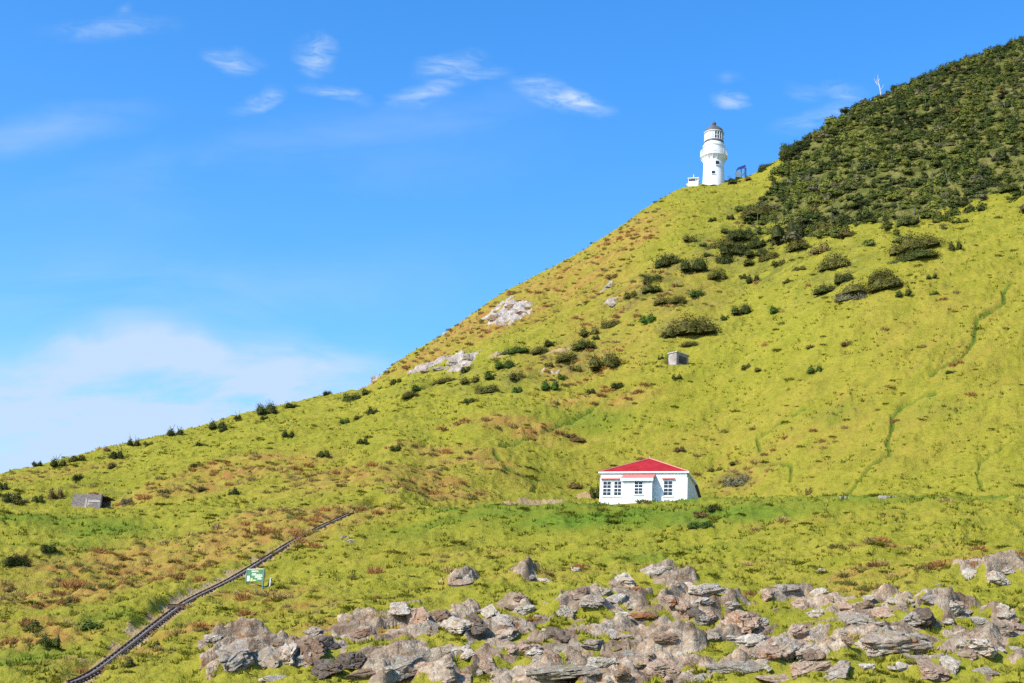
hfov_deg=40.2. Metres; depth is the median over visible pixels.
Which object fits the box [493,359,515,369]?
shrub
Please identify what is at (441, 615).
rock
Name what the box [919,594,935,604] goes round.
rock
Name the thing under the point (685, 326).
shrub
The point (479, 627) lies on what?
rock
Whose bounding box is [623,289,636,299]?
shrub
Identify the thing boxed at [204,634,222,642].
rock
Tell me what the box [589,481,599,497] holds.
shrub
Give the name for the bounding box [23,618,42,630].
shrub
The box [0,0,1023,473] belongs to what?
sky
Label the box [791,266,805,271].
shrub
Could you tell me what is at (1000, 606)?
rock
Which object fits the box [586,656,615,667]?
rock
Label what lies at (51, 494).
shrub
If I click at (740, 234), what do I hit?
shrub
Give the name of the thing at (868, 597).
rock
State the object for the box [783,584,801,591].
rock
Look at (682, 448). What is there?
shrub
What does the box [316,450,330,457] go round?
shrub
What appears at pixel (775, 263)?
shrub
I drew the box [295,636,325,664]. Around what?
rock
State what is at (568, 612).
rock
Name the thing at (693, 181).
store hut
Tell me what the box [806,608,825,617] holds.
rock
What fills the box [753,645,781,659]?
rock
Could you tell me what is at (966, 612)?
rock
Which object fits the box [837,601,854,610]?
rock
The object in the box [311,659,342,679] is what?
rock
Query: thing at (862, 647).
rock
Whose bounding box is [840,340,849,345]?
shrub
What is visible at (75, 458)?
shrub
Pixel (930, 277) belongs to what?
shrub
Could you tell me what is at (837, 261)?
shrub
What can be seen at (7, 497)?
shrub
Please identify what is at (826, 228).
shrub
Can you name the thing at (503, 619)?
rock
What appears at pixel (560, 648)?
rock
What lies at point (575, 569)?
rock
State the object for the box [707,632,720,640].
rock
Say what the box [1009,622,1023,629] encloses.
rock
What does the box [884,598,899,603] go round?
rock
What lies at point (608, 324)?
shrub
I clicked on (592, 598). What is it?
rock
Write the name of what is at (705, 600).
rock
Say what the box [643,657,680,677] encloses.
rock
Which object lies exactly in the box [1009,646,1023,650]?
rock
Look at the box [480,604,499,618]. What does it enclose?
rock
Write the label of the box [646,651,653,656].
rock
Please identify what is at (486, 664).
rock
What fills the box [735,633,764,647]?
rock
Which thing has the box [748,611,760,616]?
rock
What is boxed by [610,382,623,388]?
shrub
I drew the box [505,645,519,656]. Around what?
rock
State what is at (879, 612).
rock
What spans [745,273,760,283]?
shrub
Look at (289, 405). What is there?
shrub
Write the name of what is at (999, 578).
rock
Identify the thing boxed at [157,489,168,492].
shrub
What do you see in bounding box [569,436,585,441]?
shrub
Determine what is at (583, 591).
rock
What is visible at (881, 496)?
concrete slab
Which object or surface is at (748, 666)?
rock
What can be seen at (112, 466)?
shrub
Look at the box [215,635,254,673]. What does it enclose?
rock
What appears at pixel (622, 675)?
rock
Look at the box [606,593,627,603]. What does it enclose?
rock
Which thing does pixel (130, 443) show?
shrub
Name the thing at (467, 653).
rock
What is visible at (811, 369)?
shrub
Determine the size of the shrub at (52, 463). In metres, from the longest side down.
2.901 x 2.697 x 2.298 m
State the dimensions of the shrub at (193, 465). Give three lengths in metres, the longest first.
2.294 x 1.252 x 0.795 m
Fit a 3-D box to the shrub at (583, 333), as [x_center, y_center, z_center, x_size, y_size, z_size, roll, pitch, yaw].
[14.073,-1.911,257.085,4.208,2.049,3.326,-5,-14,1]
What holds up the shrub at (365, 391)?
on the hillside
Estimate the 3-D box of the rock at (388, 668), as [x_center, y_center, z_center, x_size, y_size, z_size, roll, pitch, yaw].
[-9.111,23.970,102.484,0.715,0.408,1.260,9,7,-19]
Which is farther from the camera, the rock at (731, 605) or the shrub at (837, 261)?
the shrub at (837, 261)
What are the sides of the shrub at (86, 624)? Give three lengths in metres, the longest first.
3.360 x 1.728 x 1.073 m
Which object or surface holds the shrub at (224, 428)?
on the hillside
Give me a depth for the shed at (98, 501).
178.35 m
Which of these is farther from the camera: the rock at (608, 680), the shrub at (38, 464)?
the shrub at (38, 464)
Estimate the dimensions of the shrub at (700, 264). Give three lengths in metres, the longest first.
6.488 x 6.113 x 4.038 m
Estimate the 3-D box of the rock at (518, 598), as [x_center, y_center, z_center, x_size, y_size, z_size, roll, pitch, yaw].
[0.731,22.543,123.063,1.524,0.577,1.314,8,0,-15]
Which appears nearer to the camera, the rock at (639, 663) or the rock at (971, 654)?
the rock at (971, 654)
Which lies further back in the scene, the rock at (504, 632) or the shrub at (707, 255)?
the shrub at (707, 255)
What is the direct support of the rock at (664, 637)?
on the hillside
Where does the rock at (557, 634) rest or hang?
on the hillside
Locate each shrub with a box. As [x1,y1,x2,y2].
[0,481,7,489]
[0,553,30,565]
[2,489,21,502]
[2,585,16,591]
[10,494,29,504]
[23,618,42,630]
[31,461,41,465]
[31,494,43,501]
[39,634,60,647]
[40,541,56,552]
[48,484,64,498]
[49,454,67,466]
[59,597,72,601]
[67,455,86,461]
[71,473,83,480]
[77,618,105,629]
[108,444,123,458]
[108,464,116,468]
[119,656,135,666]
[120,497,132,504]
[127,437,139,445]
[143,441,153,445]
[147,640,159,647]
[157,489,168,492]
[166,425,184,435]
[188,462,200,466]
[195,442,207,445]
[197,486,209,490]
[208,418,225,428]
[218,425,228,431]
[228,487,238,494]
[254,402,277,414]
[282,430,294,436]
[283,400,299,408]
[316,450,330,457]
[322,390,332,395]
[339,417,349,423]
[342,391,360,401]
[356,438,367,444]
[360,387,371,393]
[366,405,378,415]
[389,378,401,384]
[390,443,401,450]
[401,390,418,399]
[411,382,424,391]
[429,376,456,384]
[460,366,469,372]
[460,374,479,384]
[463,397,473,403]
[474,382,500,393]
[483,369,496,379]
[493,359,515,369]
[498,344,531,355]
[508,371,525,380]
[511,386,522,392]
[530,346,547,354]
[541,376,559,390]
[542,337,556,346]
[544,362,553,366]
[555,350,576,362]
[556,373,567,379]
[566,432,575,436]
[567,365,581,370]
[567,481,586,488]
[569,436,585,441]
[570,336,596,350]
[578,325,600,337]
[585,349,621,370]
[585,388,594,393]
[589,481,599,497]
[600,317,620,328]
[604,273,616,278]
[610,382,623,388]
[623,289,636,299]
[639,313,655,322]
[640,280,662,292]
[643,272,663,284]
[652,249,680,268]
[653,296,670,305]
[658,331,674,337]
[661,305,721,335]
[668,295,685,303]
[671,374,681,379]
[672,446,684,451]
[677,253,708,272]
[680,340,698,346]
[681,233,696,241]
[686,520,713,528]
[688,289,704,297]
[692,509,706,517]
[703,251,712,256]
[705,234,735,249]
[706,267,727,279]
[706,503,720,511]
[707,467,722,471]
[715,251,732,263]
[716,238,749,256]
[719,226,730,233]
[720,313,729,320]
[721,472,752,486]
[723,224,755,241]
[727,175,740,184]
[730,302,751,314]
[737,203,778,219]
[741,246,768,257]
[741,364,749,369]
[742,256,755,265]
[745,235,766,248]
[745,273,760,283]
[757,250,778,261]
[758,161,776,169]
[767,208,806,246]
[769,305,780,313]
[770,258,784,266]
[779,145,792,159]
[783,236,808,252]
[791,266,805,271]
[805,487,811,494]
[807,363,821,372]
[811,281,837,295]
[813,220,834,233]
[814,248,852,271]
[833,270,852,284]
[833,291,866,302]
[835,214,849,226]
[835,272,907,294]
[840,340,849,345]
[861,239,874,244]
[867,267,893,283]
[884,230,944,255]
[886,244,941,263]
[894,212,917,226]
[894,286,911,296]
[926,273,936,278]
[931,212,949,222]
[948,237,963,250]
[997,180,1021,193]
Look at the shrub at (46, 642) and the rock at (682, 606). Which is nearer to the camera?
the shrub at (46, 642)
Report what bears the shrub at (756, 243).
on the hillside
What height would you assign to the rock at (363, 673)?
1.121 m
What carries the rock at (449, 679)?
on the hillside
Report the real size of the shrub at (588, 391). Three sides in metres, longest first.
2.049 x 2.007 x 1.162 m
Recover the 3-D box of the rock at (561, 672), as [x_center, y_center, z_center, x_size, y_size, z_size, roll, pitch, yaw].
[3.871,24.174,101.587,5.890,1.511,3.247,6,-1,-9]
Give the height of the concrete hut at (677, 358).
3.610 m
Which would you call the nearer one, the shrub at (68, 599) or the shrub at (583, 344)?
the shrub at (68, 599)
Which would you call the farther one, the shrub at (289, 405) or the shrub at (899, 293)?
the shrub at (289, 405)
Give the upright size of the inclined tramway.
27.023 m
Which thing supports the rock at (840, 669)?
on the hillside
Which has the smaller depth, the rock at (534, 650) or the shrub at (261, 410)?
the rock at (534, 650)
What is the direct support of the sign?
on the hillside
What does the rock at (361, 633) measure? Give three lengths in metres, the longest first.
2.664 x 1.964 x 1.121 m
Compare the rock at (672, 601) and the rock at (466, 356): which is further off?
the rock at (466, 356)
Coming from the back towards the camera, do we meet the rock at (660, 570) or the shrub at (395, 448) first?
the shrub at (395, 448)
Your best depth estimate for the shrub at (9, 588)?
140.10 m
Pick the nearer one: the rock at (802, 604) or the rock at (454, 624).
the rock at (454, 624)
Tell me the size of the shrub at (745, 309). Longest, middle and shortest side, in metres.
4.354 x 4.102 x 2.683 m
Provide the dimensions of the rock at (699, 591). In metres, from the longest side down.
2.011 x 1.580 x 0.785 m
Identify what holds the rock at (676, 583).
on the hillside
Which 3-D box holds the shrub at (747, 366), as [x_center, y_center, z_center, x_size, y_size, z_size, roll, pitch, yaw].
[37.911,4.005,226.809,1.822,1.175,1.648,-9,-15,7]
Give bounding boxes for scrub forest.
[733,35,1023,255]
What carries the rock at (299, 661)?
on the hillside
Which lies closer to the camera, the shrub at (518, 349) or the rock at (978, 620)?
the rock at (978, 620)
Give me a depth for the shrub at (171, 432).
246.03 m
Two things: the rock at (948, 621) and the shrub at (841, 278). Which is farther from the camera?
the shrub at (841, 278)
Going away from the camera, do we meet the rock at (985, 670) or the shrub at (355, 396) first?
the rock at (985, 670)
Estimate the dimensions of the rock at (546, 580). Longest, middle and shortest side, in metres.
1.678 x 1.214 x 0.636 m
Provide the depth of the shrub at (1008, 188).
267.13 m
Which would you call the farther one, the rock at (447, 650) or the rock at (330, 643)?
the rock at (330, 643)
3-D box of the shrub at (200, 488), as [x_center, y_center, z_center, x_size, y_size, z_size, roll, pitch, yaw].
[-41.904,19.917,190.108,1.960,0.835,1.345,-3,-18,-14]
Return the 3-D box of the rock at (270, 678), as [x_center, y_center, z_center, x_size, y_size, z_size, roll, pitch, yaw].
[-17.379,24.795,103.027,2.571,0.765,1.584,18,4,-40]
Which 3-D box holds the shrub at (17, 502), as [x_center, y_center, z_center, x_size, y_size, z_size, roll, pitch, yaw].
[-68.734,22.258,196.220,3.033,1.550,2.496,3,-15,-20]
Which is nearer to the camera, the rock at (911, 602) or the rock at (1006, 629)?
the rock at (1006, 629)
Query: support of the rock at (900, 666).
on the hillside
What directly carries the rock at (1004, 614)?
on the hillside
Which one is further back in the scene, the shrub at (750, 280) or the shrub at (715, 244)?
the shrub at (715, 244)
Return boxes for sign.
[245,569,264,588]
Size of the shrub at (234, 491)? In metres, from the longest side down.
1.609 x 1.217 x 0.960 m
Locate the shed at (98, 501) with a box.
[72,493,115,508]
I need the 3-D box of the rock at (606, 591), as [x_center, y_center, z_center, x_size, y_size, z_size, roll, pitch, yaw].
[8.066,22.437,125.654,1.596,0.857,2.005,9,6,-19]
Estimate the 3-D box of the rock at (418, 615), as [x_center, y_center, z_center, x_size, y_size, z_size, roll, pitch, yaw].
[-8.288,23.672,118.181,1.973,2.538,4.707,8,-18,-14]
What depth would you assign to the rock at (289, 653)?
105.74 m
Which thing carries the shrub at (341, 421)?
on the hillside
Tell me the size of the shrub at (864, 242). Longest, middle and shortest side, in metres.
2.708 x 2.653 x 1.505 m
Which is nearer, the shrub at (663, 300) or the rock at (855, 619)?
the rock at (855, 619)
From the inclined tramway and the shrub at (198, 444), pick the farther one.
the shrub at (198, 444)
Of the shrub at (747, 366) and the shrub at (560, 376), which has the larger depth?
the shrub at (560, 376)
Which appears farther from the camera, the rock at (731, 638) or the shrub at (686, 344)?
the shrub at (686, 344)
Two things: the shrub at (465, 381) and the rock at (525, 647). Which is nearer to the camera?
the rock at (525, 647)
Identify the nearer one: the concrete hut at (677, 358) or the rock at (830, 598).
the rock at (830, 598)
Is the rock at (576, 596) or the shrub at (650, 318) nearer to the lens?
the rock at (576, 596)
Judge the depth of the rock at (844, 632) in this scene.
105.42 m
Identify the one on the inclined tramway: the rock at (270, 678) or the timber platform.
the timber platform
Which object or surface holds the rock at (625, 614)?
on the hillside
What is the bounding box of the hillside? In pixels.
[0,44,1023,682]
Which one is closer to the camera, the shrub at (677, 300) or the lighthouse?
the shrub at (677, 300)
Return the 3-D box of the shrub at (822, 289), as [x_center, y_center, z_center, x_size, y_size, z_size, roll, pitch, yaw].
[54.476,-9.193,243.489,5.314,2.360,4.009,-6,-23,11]
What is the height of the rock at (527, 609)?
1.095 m
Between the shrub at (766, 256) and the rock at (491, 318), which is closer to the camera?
the shrub at (766, 256)
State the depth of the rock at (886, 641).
100.70 m
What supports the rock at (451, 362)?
on the hillside
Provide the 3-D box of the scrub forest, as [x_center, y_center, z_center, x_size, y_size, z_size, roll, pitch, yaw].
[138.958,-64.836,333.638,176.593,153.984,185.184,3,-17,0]
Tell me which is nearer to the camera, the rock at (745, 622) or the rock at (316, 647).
the rock at (316, 647)
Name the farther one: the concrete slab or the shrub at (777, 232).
the shrub at (777, 232)
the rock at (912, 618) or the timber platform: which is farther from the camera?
the timber platform
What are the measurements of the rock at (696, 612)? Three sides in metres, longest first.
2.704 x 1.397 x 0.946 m
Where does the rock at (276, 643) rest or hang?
on the hillside
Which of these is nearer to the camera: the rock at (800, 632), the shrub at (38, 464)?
the rock at (800, 632)
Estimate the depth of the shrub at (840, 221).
277.17 m
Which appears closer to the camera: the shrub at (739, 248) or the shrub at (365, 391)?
the shrub at (365, 391)
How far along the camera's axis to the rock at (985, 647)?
99.65 m
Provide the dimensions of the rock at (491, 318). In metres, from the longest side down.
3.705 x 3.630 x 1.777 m
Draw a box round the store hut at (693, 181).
[688,175,699,185]
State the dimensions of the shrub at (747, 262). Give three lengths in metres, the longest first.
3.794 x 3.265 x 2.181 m
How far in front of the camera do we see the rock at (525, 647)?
108.40 m
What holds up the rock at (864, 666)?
on the hillside
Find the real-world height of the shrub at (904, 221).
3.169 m
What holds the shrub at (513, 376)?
on the hillside
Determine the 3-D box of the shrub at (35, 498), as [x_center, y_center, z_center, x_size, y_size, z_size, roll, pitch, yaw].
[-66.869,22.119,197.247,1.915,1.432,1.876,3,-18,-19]
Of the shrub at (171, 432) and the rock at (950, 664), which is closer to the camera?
the rock at (950, 664)
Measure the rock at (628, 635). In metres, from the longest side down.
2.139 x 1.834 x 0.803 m
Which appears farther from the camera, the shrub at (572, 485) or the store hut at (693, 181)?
the store hut at (693, 181)
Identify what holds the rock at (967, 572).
on the hillside
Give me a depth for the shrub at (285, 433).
222.20 m
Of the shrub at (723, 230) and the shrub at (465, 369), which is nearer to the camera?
the shrub at (465, 369)
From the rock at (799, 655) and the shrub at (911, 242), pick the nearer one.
the rock at (799, 655)
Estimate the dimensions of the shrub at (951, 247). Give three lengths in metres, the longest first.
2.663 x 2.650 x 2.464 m
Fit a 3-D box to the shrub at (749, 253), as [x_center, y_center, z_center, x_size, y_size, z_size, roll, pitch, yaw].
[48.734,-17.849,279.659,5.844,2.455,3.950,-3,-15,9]
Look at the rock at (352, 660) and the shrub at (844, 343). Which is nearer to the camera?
the rock at (352, 660)
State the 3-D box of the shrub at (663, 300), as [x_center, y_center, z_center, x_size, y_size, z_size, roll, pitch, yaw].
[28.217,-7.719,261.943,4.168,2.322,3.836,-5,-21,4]
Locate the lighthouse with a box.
[700,122,726,184]
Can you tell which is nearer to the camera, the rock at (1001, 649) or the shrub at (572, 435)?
the rock at (1001, 649)
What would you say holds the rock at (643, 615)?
on the hillside
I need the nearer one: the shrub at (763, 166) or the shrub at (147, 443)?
the shrub at (147, 443)
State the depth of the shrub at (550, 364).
242.18 m
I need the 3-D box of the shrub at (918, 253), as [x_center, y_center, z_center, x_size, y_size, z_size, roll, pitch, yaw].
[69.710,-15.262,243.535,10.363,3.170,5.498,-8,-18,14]
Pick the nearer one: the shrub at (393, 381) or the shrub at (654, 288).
the shrub at (393, 381)
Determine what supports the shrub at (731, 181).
on the hillside
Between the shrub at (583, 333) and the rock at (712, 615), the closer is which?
the rock at (712, 615)
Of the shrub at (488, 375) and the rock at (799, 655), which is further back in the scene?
the shrub at (488, 375)
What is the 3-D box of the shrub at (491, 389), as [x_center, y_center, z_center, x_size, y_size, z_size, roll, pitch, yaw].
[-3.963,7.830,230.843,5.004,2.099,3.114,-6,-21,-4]
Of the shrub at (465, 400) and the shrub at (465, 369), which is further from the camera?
the shrub at (465, 369)
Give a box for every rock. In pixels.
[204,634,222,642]
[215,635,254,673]
[253,647,280,668]
[258,675,286,681]
[271,640,287,646]
[279,642,297,664]
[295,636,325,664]
[295,652,311,667]
[303,626,322,635]
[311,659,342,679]
[317,635,338,649]
[335,652,366,669]
[345,668,375,679]
[349,628,376,638]
[384,665,392,672]
[389,602,409,615]
[391,655,421,681]
[405,606,428,624]
[414,661,428,670]
[420,620,438,635]
[428,609,451,622]
[432,366,445,370]
[440,616,473,633]
[440,645,470,655]
[441,676,454,682]
[445,662,453,667]
[446,360,457,365]
[446,579,474,587]
[458,673,472,682]
[459,648,473,658]
[462,353,472,360]
[465,612,487,636]
[466,570,473,578]
[474,650,497,673]
[476,668,482,675]
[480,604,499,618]
[487,315,499,321]
[490,633,517,641]
[492,614,512,626]
[495,629,512,637]
[504,604,514,609]
[505,304,516,309]
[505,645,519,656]
[513,595,527,601]
[515,604,534,614]
[518,643,542,652]
[526,646,542,655]
[526,665,602,680]
[531,654,543,661]
[534,614,546,619]
[538,578,550,582]
[545,627,570,642]
[553,645,564,651]
[556,607,576,617]
[568,590,583,599]
[569,567,580,571]
[577,587,588,595]
[579,594,602,608]
[581,639,603,649]
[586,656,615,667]
[587,595,602,605]
[599,587,611,595]
[601,651,623,660]
[605,677,613,682]
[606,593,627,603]
[606,628,624,638]
[609,646,620,651]
[613,669,631,682]
[614,572,636,587]
[615,611,629,616]
[617,650,637,656]
[618,634,636,639]
[629,657,649,669]
[630,612,657,618]
[631,585,645,590]
[640,566,671,574]
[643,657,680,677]
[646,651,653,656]
[650,631,678,644]
[664,595,678,607]
[664,676,671,681]
[672,579,679,587]
[674,598,690,619]
[682,660,695,666]
[686,606,706,620]
[688,585,704,593]
[690,583,728,593]
[692,673,708,682]
[693,614,710,625]
[695,597,713,604]
[705,611,717,623]
[706,660,764,674]
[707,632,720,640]
[723,601,741,608]
[723,610,763,632]
[726,635,739,641]
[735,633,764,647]
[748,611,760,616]
[751,636,803,661]
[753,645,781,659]
[754,674,788,682]
[758,588,774,601]
[761,662,771,671]
[762,618,768,625]
[773,584,787,591]
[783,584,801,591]
[790,600,809,609]
[790,661,831,678]
[791,625,807,638]
[794,644,820,661]
[802,648,817,661]
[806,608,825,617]
[809,587,828,596]
[817,650,825,660]
[824,660,850,680]
[825,594,833,601]
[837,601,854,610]
[837,611,874,625]
[840,630,848,635]
[841,635,853,645]
[854,601,873,608]
[854,641,871,650]
[858,663,875,669]
[859,629,933,656]
[861,595,874,600]
[870,607,894,617]
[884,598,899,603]
[888,661,907,670]
[900,611,925,625]
[908,599,914,606]
[910,633,926,638]
[912,607,936,628]
[916,659,949,680]
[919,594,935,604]
[939,655,960,674]
[942,618,954,624]
[949,600,964,616]
[954,600,967,607]
[954,638,998,658]
[957,606,972,617]
[957,649,976,660]
[961,567,976,579]
[968,616,988,624]
[971,667,1000,675]
[987,570,1010,584]
[996,603,1009,609]
[996,611,1014,618]
[998,622,1014,636]
[998,646,1006,652]
[1001,567,1015,573]
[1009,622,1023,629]
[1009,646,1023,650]
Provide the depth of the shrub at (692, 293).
261.75 m
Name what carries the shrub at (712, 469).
on the hillside
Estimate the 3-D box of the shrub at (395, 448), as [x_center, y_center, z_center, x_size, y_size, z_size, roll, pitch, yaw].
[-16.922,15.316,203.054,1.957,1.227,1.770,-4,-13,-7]
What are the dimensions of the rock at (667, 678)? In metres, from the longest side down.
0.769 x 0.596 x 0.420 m
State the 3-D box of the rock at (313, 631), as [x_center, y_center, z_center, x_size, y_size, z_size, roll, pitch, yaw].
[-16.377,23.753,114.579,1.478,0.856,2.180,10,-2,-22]
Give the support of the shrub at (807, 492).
on the hillside
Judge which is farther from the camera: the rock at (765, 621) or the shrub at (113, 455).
the shrub at (113, 455)
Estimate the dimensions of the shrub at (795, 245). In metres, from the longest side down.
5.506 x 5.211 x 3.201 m
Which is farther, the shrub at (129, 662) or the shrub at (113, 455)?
the shrub at (113, 455)
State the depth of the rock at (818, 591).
122.81 m
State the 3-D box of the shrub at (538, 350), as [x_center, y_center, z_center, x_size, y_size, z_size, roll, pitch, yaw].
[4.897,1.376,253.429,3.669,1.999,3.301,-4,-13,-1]
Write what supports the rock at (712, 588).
on the hillside
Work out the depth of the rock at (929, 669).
95.63 m
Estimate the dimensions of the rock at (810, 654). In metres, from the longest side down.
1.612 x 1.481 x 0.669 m
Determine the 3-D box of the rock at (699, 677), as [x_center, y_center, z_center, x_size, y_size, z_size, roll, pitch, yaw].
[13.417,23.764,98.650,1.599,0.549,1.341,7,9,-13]
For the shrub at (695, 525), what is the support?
on the hillside
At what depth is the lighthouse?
350.22 m
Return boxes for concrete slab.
[878,495,895,498]
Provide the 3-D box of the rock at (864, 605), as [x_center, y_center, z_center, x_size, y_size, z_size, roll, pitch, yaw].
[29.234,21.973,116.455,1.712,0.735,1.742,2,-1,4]
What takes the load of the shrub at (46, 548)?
on the hillside
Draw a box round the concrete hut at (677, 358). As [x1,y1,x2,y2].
[667,351,689,364]
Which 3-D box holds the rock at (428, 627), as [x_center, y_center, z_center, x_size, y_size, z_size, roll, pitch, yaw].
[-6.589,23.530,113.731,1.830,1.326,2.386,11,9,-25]
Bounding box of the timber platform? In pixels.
[168,604,185,609]
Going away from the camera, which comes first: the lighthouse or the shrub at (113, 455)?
the shrub at (113, 455)
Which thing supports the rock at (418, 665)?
on the hillside
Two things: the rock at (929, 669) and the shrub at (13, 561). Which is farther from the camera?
the shrub at (13, 561)
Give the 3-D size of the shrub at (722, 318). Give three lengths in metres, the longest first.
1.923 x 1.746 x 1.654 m
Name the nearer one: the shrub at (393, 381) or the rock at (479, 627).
the rock at (479, 627)
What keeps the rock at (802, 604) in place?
on the hillside
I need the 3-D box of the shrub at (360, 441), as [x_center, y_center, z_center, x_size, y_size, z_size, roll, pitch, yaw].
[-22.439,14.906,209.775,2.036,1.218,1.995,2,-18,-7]
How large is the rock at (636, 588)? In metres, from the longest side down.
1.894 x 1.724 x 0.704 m
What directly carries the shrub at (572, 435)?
on the hillside
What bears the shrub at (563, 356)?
on the hillside
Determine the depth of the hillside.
192.75 m
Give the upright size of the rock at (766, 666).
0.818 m
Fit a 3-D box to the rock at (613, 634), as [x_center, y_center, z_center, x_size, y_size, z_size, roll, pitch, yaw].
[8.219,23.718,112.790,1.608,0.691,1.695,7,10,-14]
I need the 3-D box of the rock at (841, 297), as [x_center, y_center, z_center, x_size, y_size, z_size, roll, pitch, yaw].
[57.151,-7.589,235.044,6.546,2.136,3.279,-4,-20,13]
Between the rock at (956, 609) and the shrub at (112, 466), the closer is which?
the rock at (956, 609)
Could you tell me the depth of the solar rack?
355.34 m
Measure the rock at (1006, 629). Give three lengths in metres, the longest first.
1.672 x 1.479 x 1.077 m
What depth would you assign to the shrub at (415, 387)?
244.18 m
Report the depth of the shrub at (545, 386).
230.49 m
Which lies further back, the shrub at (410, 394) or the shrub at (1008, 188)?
the shrub at (1008, 188)
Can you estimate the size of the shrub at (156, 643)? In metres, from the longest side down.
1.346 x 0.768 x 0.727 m
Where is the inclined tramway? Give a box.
[66,510,357,682]
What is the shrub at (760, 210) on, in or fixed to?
on the hillside
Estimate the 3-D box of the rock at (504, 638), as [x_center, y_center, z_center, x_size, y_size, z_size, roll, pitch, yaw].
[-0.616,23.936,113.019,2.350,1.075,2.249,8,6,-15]
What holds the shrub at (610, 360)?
on the hillside
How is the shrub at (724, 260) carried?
on the hillside
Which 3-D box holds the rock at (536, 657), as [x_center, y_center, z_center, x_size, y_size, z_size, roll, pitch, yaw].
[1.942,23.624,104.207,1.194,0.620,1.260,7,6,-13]
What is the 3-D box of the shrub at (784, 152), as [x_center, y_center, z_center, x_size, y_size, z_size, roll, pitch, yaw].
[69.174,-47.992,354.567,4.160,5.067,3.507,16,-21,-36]
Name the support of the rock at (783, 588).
on the hillside
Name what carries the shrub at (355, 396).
on the hillside
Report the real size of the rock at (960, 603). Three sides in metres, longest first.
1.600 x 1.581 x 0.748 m
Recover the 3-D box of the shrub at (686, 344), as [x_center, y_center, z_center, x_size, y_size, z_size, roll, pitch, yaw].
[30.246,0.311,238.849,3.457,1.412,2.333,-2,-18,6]
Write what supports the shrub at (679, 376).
on the hillside
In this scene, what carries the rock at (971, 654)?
on the hillside
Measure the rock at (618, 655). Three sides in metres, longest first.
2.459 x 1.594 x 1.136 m
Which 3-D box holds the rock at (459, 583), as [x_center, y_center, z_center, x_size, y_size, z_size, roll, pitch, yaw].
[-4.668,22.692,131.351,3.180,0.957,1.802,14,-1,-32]
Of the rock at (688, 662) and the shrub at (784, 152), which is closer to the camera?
the rock at (688, 662)
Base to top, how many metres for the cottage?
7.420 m
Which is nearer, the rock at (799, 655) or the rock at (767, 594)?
the rock at (799, 655)
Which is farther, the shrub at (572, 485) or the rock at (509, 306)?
the rock at (509, 306)
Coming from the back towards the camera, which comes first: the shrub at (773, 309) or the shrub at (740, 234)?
the shrub at (740, 234)
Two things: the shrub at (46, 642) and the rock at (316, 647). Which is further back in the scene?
the shrub at (46, 642)
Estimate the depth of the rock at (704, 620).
116.18 m
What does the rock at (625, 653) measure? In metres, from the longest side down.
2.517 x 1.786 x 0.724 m
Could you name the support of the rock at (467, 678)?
on the hillside
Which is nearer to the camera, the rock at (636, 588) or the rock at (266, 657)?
the rock at (266, 657)
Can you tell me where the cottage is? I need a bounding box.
[598,456,700,503]
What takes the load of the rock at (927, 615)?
on the hillside
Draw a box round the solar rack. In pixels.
[735,165,745,178]
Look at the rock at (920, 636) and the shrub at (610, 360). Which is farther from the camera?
the shrub at (610, 360)
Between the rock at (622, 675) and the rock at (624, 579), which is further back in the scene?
the rock at (624, 579)
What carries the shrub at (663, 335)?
on the hillside
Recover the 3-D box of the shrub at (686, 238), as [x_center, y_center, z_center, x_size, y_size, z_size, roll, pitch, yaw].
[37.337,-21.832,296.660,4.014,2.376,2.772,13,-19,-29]
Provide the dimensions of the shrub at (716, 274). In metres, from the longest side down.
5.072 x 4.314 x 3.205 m
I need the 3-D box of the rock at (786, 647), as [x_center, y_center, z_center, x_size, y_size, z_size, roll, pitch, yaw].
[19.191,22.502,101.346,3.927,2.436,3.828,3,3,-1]
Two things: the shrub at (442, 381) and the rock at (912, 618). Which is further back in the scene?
the shrub at (442, 381)
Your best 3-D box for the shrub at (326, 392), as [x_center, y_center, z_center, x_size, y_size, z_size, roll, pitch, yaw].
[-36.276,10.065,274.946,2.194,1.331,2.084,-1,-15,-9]
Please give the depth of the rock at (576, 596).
122.74 m
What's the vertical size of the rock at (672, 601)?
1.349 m
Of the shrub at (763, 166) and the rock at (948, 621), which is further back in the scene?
the shrub at (763, 166)
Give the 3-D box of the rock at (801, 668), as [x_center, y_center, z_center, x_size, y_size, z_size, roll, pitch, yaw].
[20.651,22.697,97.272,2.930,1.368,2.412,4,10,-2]
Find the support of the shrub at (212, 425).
on the hillside
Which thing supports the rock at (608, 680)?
on the hillside
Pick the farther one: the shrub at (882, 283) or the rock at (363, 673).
the shrub at (882, 283)
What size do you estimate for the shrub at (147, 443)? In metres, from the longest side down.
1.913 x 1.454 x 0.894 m
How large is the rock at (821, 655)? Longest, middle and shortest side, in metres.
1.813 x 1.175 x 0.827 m
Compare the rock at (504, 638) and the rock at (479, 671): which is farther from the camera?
the rock at (504, 638)
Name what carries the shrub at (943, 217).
on the hillside
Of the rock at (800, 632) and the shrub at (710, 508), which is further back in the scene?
the shrub at (710, 508)
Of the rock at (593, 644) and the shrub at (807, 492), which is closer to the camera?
the rock at (593, 644)
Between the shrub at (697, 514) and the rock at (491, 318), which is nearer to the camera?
the shrub at (697, 514)
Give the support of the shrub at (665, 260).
on the hillside
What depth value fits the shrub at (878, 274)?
237.16 m
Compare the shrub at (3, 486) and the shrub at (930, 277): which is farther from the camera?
the shrub at (930, 277)
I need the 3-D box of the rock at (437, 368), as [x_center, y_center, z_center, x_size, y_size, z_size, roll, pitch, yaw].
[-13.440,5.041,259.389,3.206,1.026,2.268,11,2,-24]

